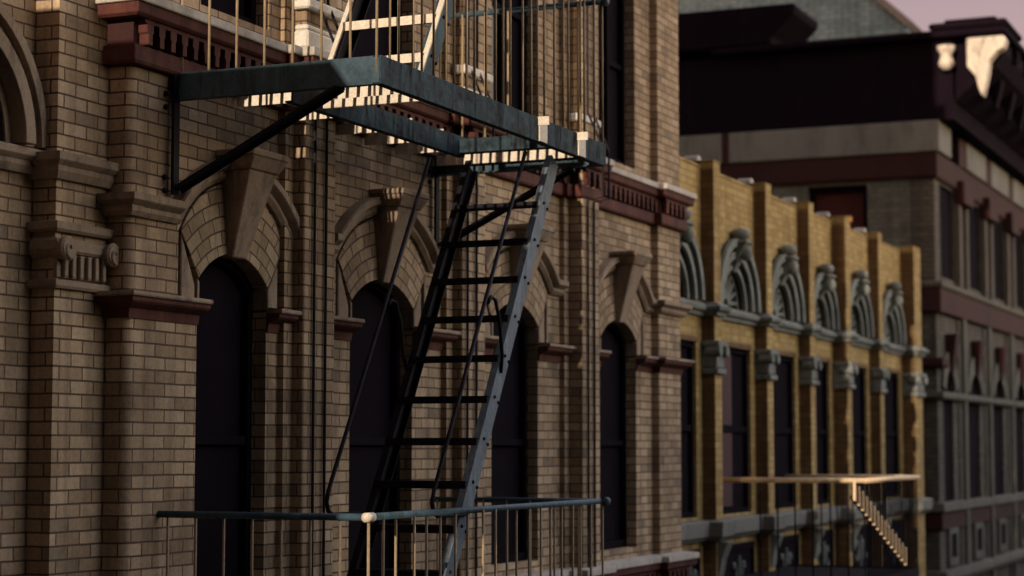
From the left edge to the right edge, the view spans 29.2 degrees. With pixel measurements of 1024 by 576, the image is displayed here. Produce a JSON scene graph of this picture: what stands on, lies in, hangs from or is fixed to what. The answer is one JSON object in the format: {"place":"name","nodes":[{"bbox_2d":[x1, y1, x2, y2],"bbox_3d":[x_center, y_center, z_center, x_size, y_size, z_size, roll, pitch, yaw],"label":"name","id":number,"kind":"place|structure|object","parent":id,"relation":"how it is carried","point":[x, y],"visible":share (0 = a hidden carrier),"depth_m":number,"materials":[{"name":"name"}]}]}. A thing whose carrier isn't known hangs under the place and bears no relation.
{"place":"outdoors","nodes":[
{"label":"outdoors","id":0,"kind":"place"},
{"bbox_2d":[679,155,932,575],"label":"yellow brick building","id":1,"kind":"structure","parent":0,"point":[801,339],"depth_m":24.53,"materials":[{"name":"brick"}]},
{"bbox_2d":[680,340,693,518],"bbox_3d":[1.757,1.492,20.785,0.085,1.920,0.820,-2,-5,23],"label":"window","id":2,"kind":"structure","parent":1,"relation":"in","point":[686,347],"depth_m":21.04,"materials":[{"name":"glass"}]},
{"bbox_2d":[722,348,748,513],"bbox_3d":[2.464,1.624,22.405,0.085,1.920,1.335,-2,-5,23],"label":"window","id":3,"kind":"structure","parent":1,"relation":"in","point":[739,373],"depth_m":22.80,"materials":[{"name":"glass"}]},
{"bbox_2d":[773,356,793,508],"bbox_3d":[3.253,1.771,24.213,0.085,1.920,1.300,-2,-5,23],"label":"window","id":4,"kind":"structure","parent":1,"relation":"in","point":[782,388],"depth_m":24.52,"materials":[{"name":"glass"}]},
{"bbox_2d":[723,474,919,575],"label":"fire escape","id":5,"kind":"object","parent":1,"relation":"attached to","point":[866,509],"visible":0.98,"depth_m":22.03,"materials":[{"name":"metal"}]},
{"bbox_2d":[816,362,827,504],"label":"window","id":6,"kind":"structure","parent":1,"relation":"in","point":[821,390],"depth_m":26.25,"materials":[{"name":"glass"}]},
{"bbox_2d":[852,368,865,500],"bbox_3d":[4.781,2.056,27.716,0.085,1.920,1.395,-2,-5,23],"label":"window","id":7,"kind":"structure","parent":1,"relation":"in","point":[858,394],"depth_m":28.18,"materials":[{"name":"glass"}]},
{"bbox_2d":[884,373,898,496],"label":"window","id":8,"kind":"structure","parent":1,"relation":"in","point":[890,398],"depth_m":30.09,"materials":[{"name":"glass"}]},
{"bbox_2d":[887,0,1023,46],"label":"sky","id":9,"kind":"structure","parent":0,"point":[923,13],"materials":[{"name":"pink"}]},
{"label":"pavement","id":10,"kind":"structure","parent":0,"visible":0},
{"bbox_2d":[0,0,699,575],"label":"brick building","id":11,"kind":"structure","parent":10,"relation":"on","point":[154,348],"depth_m":12.84,"materials":[{"name":"brick"}]},
{"bbox_2d":[193,257,254,575],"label":"window","id":12,"kind":"structure","parent":11,"relation":"in","point":[224,335],"depth_m":12.46,"materials":[{"name":"glass"}]},
{"bbox_2d":[201,0,255,24],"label":"window","id":13,"kind":"structure","parent":11,"relation":"in","point":[246,8],"depth_m":12.74,"materials":[{"name":"glass"}]},
{"bbox_2d":[311,0,333,575],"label":"cable","id":14,"kind":"object","parent":11,"relation":"attached to","point":[314,298],"visible":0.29,"depth_m":12.95,"materials":[{"name":"metal"}]},
{"bbox_2d":[322,0,338,575],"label":"cable","id":15,"kind":"object","parent":11,"relation":"attached to","point":[325,331],"visible":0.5,"depth_m":13.09,"materials":[{"name":"metal"}]},
{"bbox_2d":[348,282,400,568],"bbox_3d":[-1.070,1.018,14.169,0.090,2.210,1.040,-2,-5,23],"label":"window","id":16,"kind":"structure","parent":11,"relation":"in","point":[377,400],"depth_m":14.32,"materials":[{"name":"glass"}]},
{"bbox_2d":[352,0,401,56],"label":"window","id":17,"kind":"structure","parent":11,"relation":"in","point":[365,45],"depth_m":14.63,"materials":[{"name":"glass"}]},
{"bbox_2d":[157,0,610,575],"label":"fire escape","id":18,"kind":"object","parent":11,"relation":"attached to","point":[345,88],"visible":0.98,"depth_m":12.83,"materials":[{"name":"blue paint"}]},
{"bbox_2d":[466,0,481,462],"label":"cable","id":19,"kind":"object","parent":11,"relation":"attached to","point":[467,335],"visible":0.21,"depth_m":15.18,"materials":[{"name":"metal"}]},
{"bbox_2d":[475,0,494,575],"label":"cable","id":20,"kind":"object","parent":11,"relation":"attached to","point":[476,286],"visible":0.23,"depth_m":15.34,"materials":[{"name":"metal"}]},
{"bbox_2d":[491,305,527,564],"bbox_3d":[-0.107,1.198,16.376,0.090,2.210,1.030,-2,-5,23],"label":"window","id":21,"kind":"structure","parent":11,"relation":"in","point":[509,430],"depth_m":16.62,"materials":[{"name":"glass"}]},
{"bbox_2d":[492,0,526,112],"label":"window","id":22,"kind":"structure","parent":11,"relation":"in","point":[515,17],"depth_m":16.92,"materials":[{"name":"glass"}]},
{"bbox_2d":[586,6,603,567],"bbox_3d":[0.741,1.502,17.280,0.166,17.790,0.023,-2,-5,23],"label":"cable","id":23,"kind":"object","parent":11,"relation":"attached to","point":[588,366],"visible":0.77,"depth_m":17.41,"materials":[{"name":"metal"}]},
{"bbox_2d":[592,5,609,566],"bbox_3d":[0.800,1.514,17.417,0.166,17.790,0.023,-2,-5,23],"label":"cable","id":24,"kind":"object","parent":11,"relation":"attached to","point":[594,367],"visible":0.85,"depth_m":17.52,"materials":[{"name":"metal"}]},
{"bbox_2d":[598,0,624,164],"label":"window","id":25,"kind":"structure","parent":11,"relation":"in","point":[613,14],"depth_m":19.19,"materials":[{"name":"glass"}]},
{"bbox_2d":[599,322,626,549],"bbox_3d":[0.872,1.381,18.620,0.090,2.210,1.040,-2,-5,23],"label":"window","id":26,"kind":"structure","parent":11,"relation":"in","point":[613,463],"depth_m":18.87,"materials":[{"name":"glass"}]},
{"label":"ground","id":27,"kind":"structure","parent":0,"visible":0},
{"bbox_2d":[678,0,922,40],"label":"brick tower","id":28,"kind":"structure","parent":27,"relation":"on","point":[837,19],"depth_m":46.35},
{"bbox_2d":[678,3,1023,575],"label":"corner building","id":29,"kind":"structure","parent":27,"relation":"on","point":[916,139],"depth_m":34.36,"materials":[{"name":"brown brick"}]},
{"bbox_2d":[809,185,867,231],"bbox_3d":[5.687,-0.114,33.957,1.097,3.321,0.133,-2,-5,23],"label":"window","id":30,"kind":"structure","parent":29,"relation":"in","point":[852,201],"depth_m":34.02,"materials":[{"name":"paint"}]},
{"bbox_2d":[939,186,951,280],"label":"window","id":31,"kind":"structure","parent":29,"relation":"in","point":[944,196],"depth_m":34.32,"materials":[{"name":"black glass"}]},
{"bbox_2d":[943,378,951,501],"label":"window","id":32,"kind":"structure","parent":29,"relation":"in","point":[946,403],"depth_m":33.86,"materials":[{"name":"black glass"}]},
{"bbox_2d":[946,526,959,566],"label":"small window","id":33,"kind":"structure","parent":29,"relation":"in","point":[952,534],"depth_m":33.53,"materials":[{"name":"grey stone"}]},
{"bbox_2d":[968,207,977,290],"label":"window","id":34,"kind":"structure","parent":29,"relation":"in","point":[972,213],"depth_m":36.71,"materials":[{"name":"black glass"}]},
{"bbox_2d":[968,380,978,497],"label":"window","id":35,"kind":"structure","parent":29,"relation":"in","point":[972,407],"depth_m":36.08,"materials":[{"name":"black glass"}]},
{"bbox_2d":[972,521,983,558],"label":"small window","id":36,"kind":"structure","parent":29,"relation":"in","point":[978,528],"depth_m":35.76,"materials":[{"name":"grey stone"}]},
{"bbox_2d":[993,222,1000,299],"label":"window","id":37,"kind":"structure","parent":29,"relation":"in","point":[996,227],"depth_m":39.06,"materials":[{"name":"black glass"}]},
{"bbox_2d":[993,385,1001,494],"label":"window","id":38,"kind":"structure","parent":29,"relation":"in","point":[996,409],"depth_m":38.42,"materials":[{"name":"black glass"}]},
{"bbox_2d":[997,517,1007,552],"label":"small window","id":39,"kind":"structure","parent":29,"relation":"in","point":[1002,546],"depth_m":38.01,"materials":[{"name":"grey stone"}]},
{"bbox_2d":[1015,236,1021,308],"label":"window","id":40,"kind":"structure","parent":29,"relation":"in","point":[1017,239],"depth_m":41.41,"materials":[{"name":"black glass"}]},
{"bbox_2d":[1015,388,1022,492],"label":"window","id":41,"kind":"structure","parent":29,"relation":"in","point":[1018,427],"depth_m":40.77,"materials":[{"name":"black glass"}]},
{"bbox_2d":[1018,513,1023,545],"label":"small window","id":42,"kind":"structure","parent":29,"relation":"in","point":[1020,518],"depth_m":40.07,"materials":[{"name":"grey stone"}]}
]}

